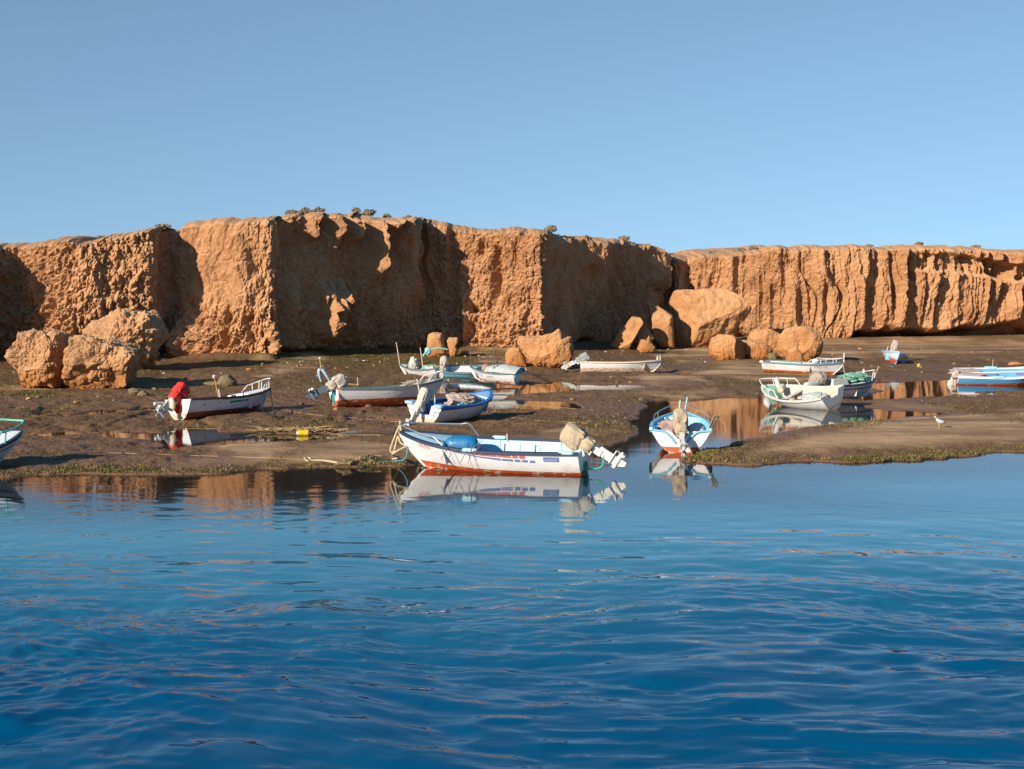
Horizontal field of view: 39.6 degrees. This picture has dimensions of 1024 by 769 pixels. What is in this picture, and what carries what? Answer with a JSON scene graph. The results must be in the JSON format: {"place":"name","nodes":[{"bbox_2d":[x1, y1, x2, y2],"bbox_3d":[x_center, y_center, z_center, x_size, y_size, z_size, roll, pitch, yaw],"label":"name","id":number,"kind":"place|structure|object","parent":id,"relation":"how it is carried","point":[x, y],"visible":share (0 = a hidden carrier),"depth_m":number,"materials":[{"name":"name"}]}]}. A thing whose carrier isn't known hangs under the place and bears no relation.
{"place":"outdoors","nodes":[
{"label":"outdoors","id":0,"kind":"place"},
{"bbox_2d":[0,377,1023,768],"bbox_3d":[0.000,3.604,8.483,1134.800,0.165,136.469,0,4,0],"label":"water","id":1,"kind":"structure","parent":0,"point":[876,625],"depth_m":17.49,"materials":[{"name":"blue liquid"}]},
{"bbox_2d":[183,426,276,431],"bbox_3d":[-8.477,1.327,43.159,3.631,0.110,0.793,1,4,22],"label":"mooring rope","id":2,"kind":"object","parent":1,"relation":"on","point":[211,428],"visible":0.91,"depth_m":43.45,"materials":[{"name":"fabric"}]},
{"bbox_2d":[296,430,307,435],"bbox_3d":[-6.107,1.411,41.391,0.340,0.169,0.169,-1,4,-8],"label":"canister","id":3,"kind":"object","parent":1,"relation":"on","point":[301,432],"visible":1,"depth_m":41.33,"materials":[{"name":"yellow plastic"}]},
{"bbox_2d":[398,421,625,478],"bbox_3d":[-0.040,1.491,33.127,5.514,1.305,1.638,1,10,16],"label":"fishing boat","id":4,"kind":"object","parent":1,"relation":"on","point":[570,451],"visible":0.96,"depth_m":32.73,"materials":[{"name":"red paint"}]},
{"bbox_2d":[382,447,407,461],"bbox_3d":[-2.717,1.670,34.166,0.908,0.476,0.297,4,5,45],"label":"mooring rope","id":5,"kind":"object","parent":4,"relation":"attached to","point":[400,460],"visible":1,"depth_m":33.98,"materials":[{"name":"blue fabric"}]},
{"bbox_2d":[390,426,405,452],"bbox_3d":[-2.692,1.286,33.816,0.447,0.716,0.070,0,4,3],"label":"mooring rope","id":6,"kind":"object","parent":4,"relation":"hanging from","point":[398,439],"visible":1,"depth_m":33.80,"materials":[{"name":"beige fabric"}]},
{"bbox_2d":[441,436,463,461],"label":"dry twigs","id":7,"kind":"object","parent":4,"relation":"hanging from","point":[451,446],"visible":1,"depth_m":32.70,"materials":[{"name":"brown wood"}]},
{"bbox_2d":[445,435,478,449],"bbox_3d":[-1.181,1.456,33.323,0.803,0.524,0.542,-1,10,6],"label":"plastic drum","id":8,"kind":"object","parent":4,"relation":"in","point":[470,441],"visible":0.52,"depth_m":33.09,"materials":[{"name":"blue plastic"}]},
{"bbox_2d":[460,438,483,462],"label":"dry twigs","id":9,"kind":"object","parent":4,"relation":"hanging from","point":[471,448],"visible":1,"depth_m":32.53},
{"bbox_2d":[584,461,587,473],"bbox_3d":[1.692,1.905,32.593,0.122,0.332,0.126,1,10,16],"label":"rope bundle","id":10,"kind":"object","parent":4,"relation":"attached to","point":[586,467],"visible":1,"depth_m":32.56,"materials":[{"name":"green fabric"}]},
{"bbox_2d":[587,454,603,469],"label":"mooring rope","id":11,"kind":"object","parent":4,"relation":"hanging from","point":[597,467],"visible":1,"depth_m":32.48,"materials":[{"name":"green fabric"}]},
{"bbox_2d":[489,402,574,408],"bbox_3d":[1.377,0.811,51.423,6.654,0.081,0.514,4,5,45],"label":"mooring rope","id":12,"kind":"object","parent":1,"relation":"on","point":[531,405],"visible":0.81,"depth_m":52.37,"materials":[{"name":"fabric"}]},
{"bbox_2d":[649,397,712,458],"bbox_3d":[4.565,1.138,38.396,1.692,1.259,4.917,1,4,7],"label":"fishing boat","id":13,"kind":"object","parent":1,"relation":"on","point":[682,444],"visible":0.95,"depth_m":36.86,"materials":[{"name":"red paint"}]},
{"bbox_2d":[657,419,688,436],"bbox_3d":[4.257,1.157,37.608,0.885,0.484,0.851,1,4,7],"label":"cloth heap","id":14,"kind":"object","parent":13,"relation":"in","point":[666,425],"visible":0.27,"depth_m":37.45,"materials":[{"name":"beige fabric"}]},
{"bbox_2d":[689,422,705,432],"bbox_3d":[4.865,1.205,37.398,0.465,0.435,0.484,1,4,7],"label":"cloth heap","id":15,"kind":"object","parent":13,"relation":"in","point":[696,426],"visible":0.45,"depth_m":37.24,"materials":[{"name":"blue fabric"}]},
{"bbox_2d":[695,410,725,434],"bbox_3d":[5.180,1.015,37.267,0.827,0.684,0.230,0,4,-6],"label":"stick bundle","id":16,"kind":"object","parent":13,"relation":"in","point":[712,421],"visible":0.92,"depth_m":37.27,"materials":[{"name":"brown wood"}]},
{"bbox_2d":[759,377,844,409],"bbox_3d":[10.346,0.335,51.630,1.629,1.097,3.182,-25,19,-38],"label":"dinghy","id":17,"kind":"object","parent":1,"relation":"on","point":[785,395],"visible":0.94,"depth_m":51.49,"materials":[{"name":"white paint"}]},
{"bbox_2d":[797,392,826,399],"bbox_3d":[10.816,0.448,51.234,0.778,0.272,1.200,-25,19,-38],"label":"tarpaulin","id":18,"kind":"object","parent":17,"relation":"in","point":[813,395],"visible":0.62,"depth_m":51.09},
{"bbox_2d":[804,366,879,398],"bbox_3d":[12.651,-0.008,55.169,4.625,1.285,1.572,-3,3,-37],"label":"fishing boat","id":19,"kind":"object","parent":1,"relation":"on","point":[857,390],"visible":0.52,"depth_m":54.87,"materials":[{"name":"white paint"}]},
{"bbox_2d":[808,370,828,385],"bbox_3d":[11.722,-0.209,54.395,0.764,0.678,0.740,-3,3,-37],"label":"cloth heap","id":20,"kind":"object","parent":19,"relation":"on","point":[822,378],"visible":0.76,"depth_m":54.16,"materials":[{"name":"beige fabric"}]},
{"bbox_2d":[837,372,871,382],"bbox_3d":[13.336,-0.284,55.590,1.718,0.386,0.977,-3,3,-37],"label":"net pile","id":21,"kind":"object","parent":19,"relation":"on","point":[851,377],"visible":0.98,"depth_m":55.31,"materials":[{"name":"green fabric"}]},
{"bbox_2d":[947,363,1023,384],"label":"wooden boat","id":22,"kind":"object","parent":1,"relation":"on","point":[994,375],"visible":0.91,"depth_m":64.14,"materials":[{"name":"blue paint"}]},
{"bbox_2d":[951,374,956,384],"bbox_3d":[20.035,-0.202,64.490,0.280,0.718,0.339,0,16,7],"label":"cloth heap","id":23,"kind":"object","parent":22,"relation":"hanging from","point":[953,381],"visible":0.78,"depth_m":64.38,"materials":[{"name":"fabric"}]},
{"bbox_2d":[949,368,984,377],"bbox_3d":[20.669,-0.525,64.710,1.568,0.247,1.660,0,16,7],"label":"cloth heap","id":24,"kind":"object","parent":22,"relation":"on","point":[964,372],"visible":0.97,"depth_m":64.50,"materials":[{"name":"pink fabric"}]},
{"bbox_2d":[0,212,1023,356],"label":"cliff","id":25,"kind":"structure","parent":0,"point":[298,281],"depth_m":89.22,"materials":[{"name":"stone"}]},
{"bbox_2d":[155,223,171,229],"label":"shrub","id":26,"kind":"object","parent":25,"relation":"on","point":[165,225],"visible":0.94,"depth_m":80.04,"materials":[{"name":"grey plant"}]},
{"bbox_2d":[285,210,298,214],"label":"shrub","id":27,"kind":"object","parent":25,"relation":"on","point":[287,212],"visible":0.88,"depth_m":83.08,"materials":[{"name":"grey plant"}]},
{"bbox_2d":[299,207,311,212],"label":"shrub","id":28,"kind":"object","parent":25,"relation":"on","point":[305,210],"visible":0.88,"depth_m":83.98,"materials":[{"name":"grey plant"}]},
{"bbox_2d":[312,206,325,211],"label":"shrub","id":29,"kind":"object","parent":25,"relation":"on","point":[318,209],"visible":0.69,"depth_m":84.84,"materials":[{"name":"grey plant"}]},
{"bbox_2d":[351,207,360,213],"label":"shrub","id":30,"kind":"object","parent":25,"relation":"on","point":[355,210],"visible":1,"depth_m":86.48,"materials":[{"name":"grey plant"}]},
{"bbox_2d":[362,209,376,215],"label":"shrub","id":31,"kind":"object","parent":25,"relation":"on","point":[371,212],"visible":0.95,"depth_m":87.84,"materials":[{"name":"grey plant"}]},
{"bbox_2d":[544,225,556,231],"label":"shrub","id":32,"kind":"object","parent":25,"relation":"on","point":[552,228],"visible":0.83,"depth_m":94.45,"materials":[{"name":"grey plant"}]},
{"bbox_2d":[617,235,629,239],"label":"shrub","id":33,"kind":"object","parent":25,"relation":"on","point":[623,237],"visible":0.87,"depth_m":105.47,"materials":[{"name":"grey plant"}]},
{"bbox_2d":[731,247,745,250],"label":"shrub","id":34,"kind":"object","parent":25,"relation":"on","point":[738,249],"visible":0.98,"depth_m":110.29,"materials":[{"name":"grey plant"}]},
{"bbox_2d":[749,246,758,249],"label":"shrub","id":35,"kind":"object","parent":25,"relation":"on","point":[752,247],"visible":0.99,"depth_m":109.60,"materials":[{"name":"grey plant"}]},
{"bbox_2d":[0,334,1023,518],"bbox_3d":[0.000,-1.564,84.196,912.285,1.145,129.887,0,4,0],"label":"tidal flat","id":36,"kind":"structure","parent":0,"point":[784,480],"depth_m":38.91,"materials":[{"name":"brown soil"}]},
{"bbox_2d":[0,418,23,461],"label":"fishing boat","id":37,"kind":"object","parent":36,"relation":"on","point":[10,438],"visible":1,"depth_m":33.36,"materials":[{"name":"blue paint"}]},
{"bbox_2d":[4,328,69,388],"bbox_3d":[-19.828,-1.054,59.974,2.424,2.639,2.899,0,4,0],"label":"boulder","id":38,"kind":"object","parent":36,"relation":"on","point":[34,357],"visible":0.93,"depth_m":58.92,"materials":[{"name":"brown stone"}]},
{"bbox_2d":[61,334,140,388],"bbox_3d":[-17.039,-0.882,59.311,3.031,2.470,3.027,0,4,0],"label":"boulder","id":39,"kind":"object","parent":36,"relation":"on","point":[91,361],"visible":0.97,"depth_m":58.35,"materials":[{"name":"brown stone"}]},
{"bbox_2d":[82,307,169,369],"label":"boulder","id":40,"kind":"object","parent":36,"relation":"on","point":[145,333],"visible":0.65,"depth_m":69.13,"materials":[{"name":"brown stone"}]},
{"bbox_2d":[128,388,140,393],"bbox_3d":[-14.869,0.283,56.076,0.524,0.309,0.482,0,4,0],"label":"boulder","id":41,"kind":"object","parent":36,"relation":"on","point":[133,390],"visible":0.94,"depth_m":55.89,"materials":[{"name":"beige stone"}]},
{"bbox_2d":[137,390,148,395],"bbox_3d":[-14.379,0.361,55.432,0.431,0.264,0.431,0,4,0],"label":"boulder","id":42,"kind":"object","parent":36,"relation":"on","point":[142,393],"visible":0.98,"depth_m":55.26,"materials":[{"name":"beige stone"}]},
{"bbox_2d":[107,452,299,459],"bbox_3d":[-7.556,1.773,35.120,5.268,0.070,0.249,1,4,14],"label":"mooring rope","id":43,"kind":"object","parent":36,"relation":"on","point":[213,456],"visible":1,"depth_m":35.22,"materials":[{"name":"beige fabric"}]},
{"bbox_2d":[203,381,216,384],"bbox_3d":[-12.758,-0.035,60.923,0.902,0.236,0.789,0,4,0],"label":"boulder","id":44,"kind":"object","parent":36,"relation":"on","point":[210,383],"visible":0.63,"depth_m":60.60,"materials":[{"name":"beige stone"}]},
{"bbox_2d":[153,375,270,420],"bbox_3d":[-9.879,0.402,47.289,1.622,1.454,4.912,-2,1,39],"label":"fishing boat","id":45,"kind":"object","parent":36,"relation":"on","point":[179,404],"visible":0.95,"depth_m":46.37,"materials":[{"name":"white paint"}]},
{"bbox_2d":[262,394,277,416],"bbox_3d":[-8.136,0.651,47.185,0.375,0.552,3.683,-1,4,-15],"label":"mooring rope","id":46,"kind":"object","parent":45,"relation":"attached to","point":[262,407],"visible":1,"depth_m":47.07,"materials":[{"name":"grey fabric"}]},
{"bbox_2d":[270,390,275,416],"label":"mooring rope","id":47,"kind":"object","parent":45,"relation":"hanging from","point":[272,403],"visible":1,"depth_m":47.30,"materials":[{"name":"grey fabric"}]},
{"bbox_2d":[217,374,236,385],"bbox_3d":[-12.101,-0.142,60.371,0.873,0.587,0.828,0,4,0],"label":"boulder","id":48,"kind":"object","parent":36,"relation":"on","point":[226,380],"visible":0.94,"depth_m":60.03,"materials":[{"name":"beige stone"}]},
{"bbox_2d":[245,426,349,431],"bbox_3d":[-6.369,1.306,42.215,3.097,0.178,0.686,0,4,0],"label":"rope tangle","id":49,"kind":"object","parent":36,"relation":"on","point":[309,429],"visible":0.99,"depth_m":42.20,"materials":[{"name":"beige fabric"}]},
{"bbox_2d":[317,368,329,381],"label":"jeans","id":50,"kind":"object","parent":36,"relation":"on","point":[323,372],"visible":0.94,"depth_m":63.73,"materials":[{"name":"blue fabric"}]},
{"bbox_2d":[336,458,356,465],"bbox_3d":[-3.949,1.890,33.987,0.506,0.264,0.394,0,4,0],"label":"weed clump","id":51,"kind":"object","parent":36,"relation":"on","point":[345,462],"visible":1,"depth_m":33.87,"materials":[{"name":"plant"}]},
{"bbox_2d":[305,413,396,421],"bbox_3d":[-4.852,1.099,46.162,5.536,0.139,0.898,3,5,40],"label":"mooring rope","id":52,"kind":"object","parent":36,"relation":"on","point":[348,417],"visible":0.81,"depth_m":46.77,"materials":[{"name":"fabric"}]},
{"bbox_2d":[309,445,407,462],"bbox_3d":[-3.696,1.671,34.132,2.261,0.510,1.344,-1,4,-13],"label":"mooring rope","id":53,"kind":"object","parent":36,"relation":"on","point":[398,450],"visible":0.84,"depth_m":34.40,"materials":[{"name":"beige fabric"}]},
{"bbox_2d":[355,454,380,462],"bbox_3d":[-3.491,1.822,34.611,0.629,0.254,0.557,0,4,0],"label":"weed clump","id":54,"kind":"object","parent":36,"relation":"on","point":[369,458],"visible":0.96,"depth_m":34.52,"materials":[{"name":"plant"}]},
{"bbox_2d":[307,370,443,406],"bbox_3d":[-4.832,0.168,50.777,5.188,1.242,1.572,-2,1,-25],"label":"fishing boat","id":55,"kind":"object","parent":36,"relation":"on","point":[341,393],"visible":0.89,"depth_m":50.15,"materials":[{"name":"white paint"},{"name":"red paint"},{"name":"beige canvas"}]},
{"bbox_2d":[400,379,425,385],"bbox_3d":[-3.489,0.003,51.380,1.047,0.374,0.897,-2,1,-25],"label":"net pile","id":56,"kind":"object","parent":55,"relation":"in","point":[411,382],"visible":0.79,"depth_m":51.15,"materials":[{"name":"beige fabric"}]},
{"bbox_2d":[396,342,440,376],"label":"dinghy","id":57,"kind":"object","parent":36,"relation":"on","point":[406,369],"visible":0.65,"depth_m":70.22,"materials":[{"name":"beige paint"}]},
{"bbox_2d":[408,356,418,368],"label":"cloth heap","id":58,"kind":"object","parent":57,"relation":"in","point":[413,363],"visible":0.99,"depth_m":70.43,"materials":[{"name":"white fabric"}]},
{"bbox_2d":[421,365,437,369],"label":"net pile","id":59,"kind":"object","parent":57,"relation":"in","point":[424,366],"visible":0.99,"depth_m":70.11,"materials":[{"name":"green fabric"}]},
{"bbox_2d":[422,347,447,356],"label":"net strip","id":60,"kind":"object","parent":36,"relation":"on","point":[433,349],"visible":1,"depth_m":81.86,"materials":[{"name":"green fabric"}]},
{"bbox_2d":[425,347,431,355],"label":"cloth rag","id":61,"kind":"object","parent":60,"relation":"hanging from","point":[428,353],"visible":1,"depth_m":82.15,"materials":[{"name":"blue fabric"}]},
{"bbox_2d":[427,332,446,356],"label":"boulder","id":62,"kind":"object","parent":36,"relation":"on","point":[435,339],"visible":0.84,"depth_m":83.08,"materials":[{"name":"brown stone"}]},
{"bbox_2d":[403,379,492,425],"bbox_3d":[-1.939,0.613,44.702,1.592,1.516,4.177,8,7,35],"label":"fishing boat","id":63,"kind":"object","parent":36,"relation":"on","point":[423,407],"visible":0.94,"depth_m":43.89,"materials":[{"name":"white paint"}]},
{"bbox_2d":[443,392,482,405],"bbox_3d":[-1.531,0.555,45.351,1.115,0.601,1.444,8,7,35],"label":"net pile","id":64,"kind":"object","parent":63,"relation":"in","point":[453,398],"visible":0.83,"depth_m":44.99,"materials":[{"name":"beige fabric"}]},
{"bbox_2d":[455,402,472,404],"bbox_3d":[-1.491,0.722,44.818,0.662,0.362,1.040,8,7,35],"label":"net pile","id":65,"kind":"object","parent":63,"relation":"in","point":[460,403],"visible":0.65,"depth_m":44.66,"materials":[{"name":"teal fabric"}]},
{"bbox_2d":[447,337,458,356],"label":"boulder","id":66,"kind":"object","parent":36,"relation":"on","point":[452,342],"visible":1,"depth_m":83.21,"materials":[{"name":"brown stone"}]},
{"bbox_2d":[439,355,482,377],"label":"dinghy","id":67,"kind":"object","parent":36,"relation":"on","point":[458,371],"visible":0.7,"depth_m":69.74,"materials":[{"name":"blue paint"}]},
{"bbox_2d":[469,347,523,384],"bbox_3d":[-0.797,-0.932,63.364,2.468,1.775,1.172,6,11,24],"label":"dinghy","id":68,"kind":"object","parent":36,"relation":"on","point":[478,373],"visible":0.96,"depth_m":63.05,"materials":[{"name":"white paint"}]},
{"bbox_2d":[484,364,525,373],"bbox_3d":[-0.300,-0.737,63.169,1.510,0.335,1.200,6,11,24],"label":"tarpaulin","id":69,"kind":"object","parent":68,"relation":"on","point":[505,368],"visible":0.99,"depth_m":62.81,"materials":[{"name":"white fabric"}]},
{"bbox_2d":[481,363,490,370],"bbox_3d":[-1.141,-0.737,63.381,0.416,0.440,0.455,6,11,24],"label":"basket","id":70,"kind":"object","parent":69,"relation":"on","point":[484,366],"visible":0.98,"depth_m":63.25,"materials":[{"name":"brown wicker"}]},
{"bbox_2d":[0,443,1023,475],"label":"seaweed","id":71,"kind":"object","parent":36,"relation":"on","point":[105,468],"visible":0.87,"depth_m":34.75,"materials":[{"name":"green plant"}]},
{"bbox_2d":[0,334,1023,437],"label":"green algae","id":72,"kind":"object","parent":36,"relation":"on","point":[606,420],"visible":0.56,"depth_m":56.81,"materials":[{"name":"green plant"}]},
{"bbox_2d":[0,387,1023,474],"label":"seaweed mat","id":73,"kind":"object","parent":36,"relation":"on","point":[393,431],"visible":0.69,"depth_m":41.53,"materials":[{"name":"green plant"}]},
{"bbox_2d":[505,347,526,366],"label":"boulder","id":74,"kind":"object","parent":36,"relation":"on","point":[514,356],"visible":0.93,"depth_m":74.97,"materials":[{"name":"orange stone"}]},
{"bbox_2d":[517,329,573,367],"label":"boulder","id":75,"kind":"object","parent":36,"relation":"on","point":[555,348],"visible":0.98,"depth_m":74.54,"materials":[{"name":"stone"}]},
{"bbox_2d":[561,352,661,372],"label":"fishing boat","id":76,"kind":"object","parent":36,"relation":"on","point":[587,364],"visible":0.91,"depth_m":71.64,"materials":[{"name":"white paint"}]},
{"bbox_2d":[611,316,643,348],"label":"boulder","id":77,"kind":"object","parent":36,"relation":"on","point":[625,337],"visible":0.99,"depth_m":95.08,"materials":[{"name":"brown stone"}]},
{"bbox_2d":[632,327,653,347],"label":"boulder","id":78,"kind":"object","parent":36,"relation":"on","point":[645,333],"visible":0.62,"depth_m":95.80,"materials":[{"name":"brown stone"}]},
{"bbox_2d":[637,339,655,352],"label":"boulder","id":79,"kind":"object","parent":36,"relation":"on","point":[646,346],"visible":1,"depth_m":92.31,"materials":[{"name":"brown stone"}]},
{"bbox_2d":[648,303,674,347],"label":"boulder","id":80,"kind":"object","parent":36,"relation":"on","point":[661,323],"visible":0.99,"depth_m":97.26,"materials":[{"name":"brown stone"}]},
{"bbox_2d":[668,288,751,347],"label":"boulder","id":81,"kind":"object","parent":36,"relation":"on","point":[702,317],"visible":0.87,"depth_m":99.26,"materials":[{"name":"brown stone"}]},
{"bbox_2d":[708,334,744,359],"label":"boulder","id":82,"kind":"object","parent":36,"relation":"on","point":[725,347],"visible":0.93,"depth_m":84.79,"materials":[{"name":"brown stone"}]},
{"bbox_2d":[742,340,772,358],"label":"boulder","id":83,"kind":"object","parent":36,"relation":"on","point":[753,349],"visible":0.79,"depth_m":85.93,"materials":[{"name":"orange stone"}]},
{"bbox_2d":[747,328,779,352],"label":"boulder","id":84,"kind":"object","parent":36,"relation":"on","point":[767,336],"visible":0.42,"depth_m":92.63,"materials":[{"name":"brown stone"}]},
{"bbox_2d":[767,352,776,358],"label":"shrub","id":85,"kind":"object","parent":36,"relation":"on","point":[772,355],"visible":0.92,"depth_m":85.78,"materials":[{"name":"plant"}]},
{"bbox_2d":[785,347,803,360],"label":"boulder","id":86,"kind":"object","parent":36,"relation":"on","point":[794,354],"visible":0.7,"depth_m":79.38,"materials":[{"name":"orange stone"}]},
{"bbox_2d":[776,326,823,360],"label":"boulder","id":87,"kind":"object","parent":36,"relation":"on","point":[807,342],"visible":0.81,"depth_m":82.77,"materials":[{"name":"brown stone"}]},
{"bbox_2d":[760,353,844,374],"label":"fishing boat","id":88,"kind":"object","parent":36,"relation":"on","point":[793,367],"visible":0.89,"depth_m":69.83,"materials":[{"name":"white paint"}]},
{"bbox_2d":[795,433,810,435],"bbox_3d":[8.273,1.422,40.462,0.448,0.070,0.604,0,4,0],"label":"boulder","id":89,"kind":"object","parent":36,"relation":"on","point":[803,434],"visible":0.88,"depth_m":40.26,"materials":[{"name":"brown stone"}]},
{"bbox_2d":[881,340,908,363],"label":"wooden boat","id":90,"kind":"object","parent":36,"relation":"on","point":[892,355],"visible":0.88,"depth_m":79.80,"materials":[{"name":"red paint"}]},
{"bbox_2d":[934,416,945,427],"bbox_3d":[12.701,1.111,42.225,0.382,0.365,0.137,2,4,28],"label":"gull","id":91,"kind":"object","parent":36,"relation":"on","point":[939,421],"visible":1,"depth_m":42.19,"materials":[{"name":"white"}]},
{"bbox_2d":[0,0,1023,252],"label":"sky","id":92,"kind":"structure","parent":0,"point":[672,126],"materials":[{"name":"blue"}]},
{"bbox_2d":[1008,362,1022,365],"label":"boulder","id":93,"kind":"object","parent":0,"point":[1014,363],"visible":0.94,"depth_m":79.25,"materials":[{"name":"orange stone"}]}
]}

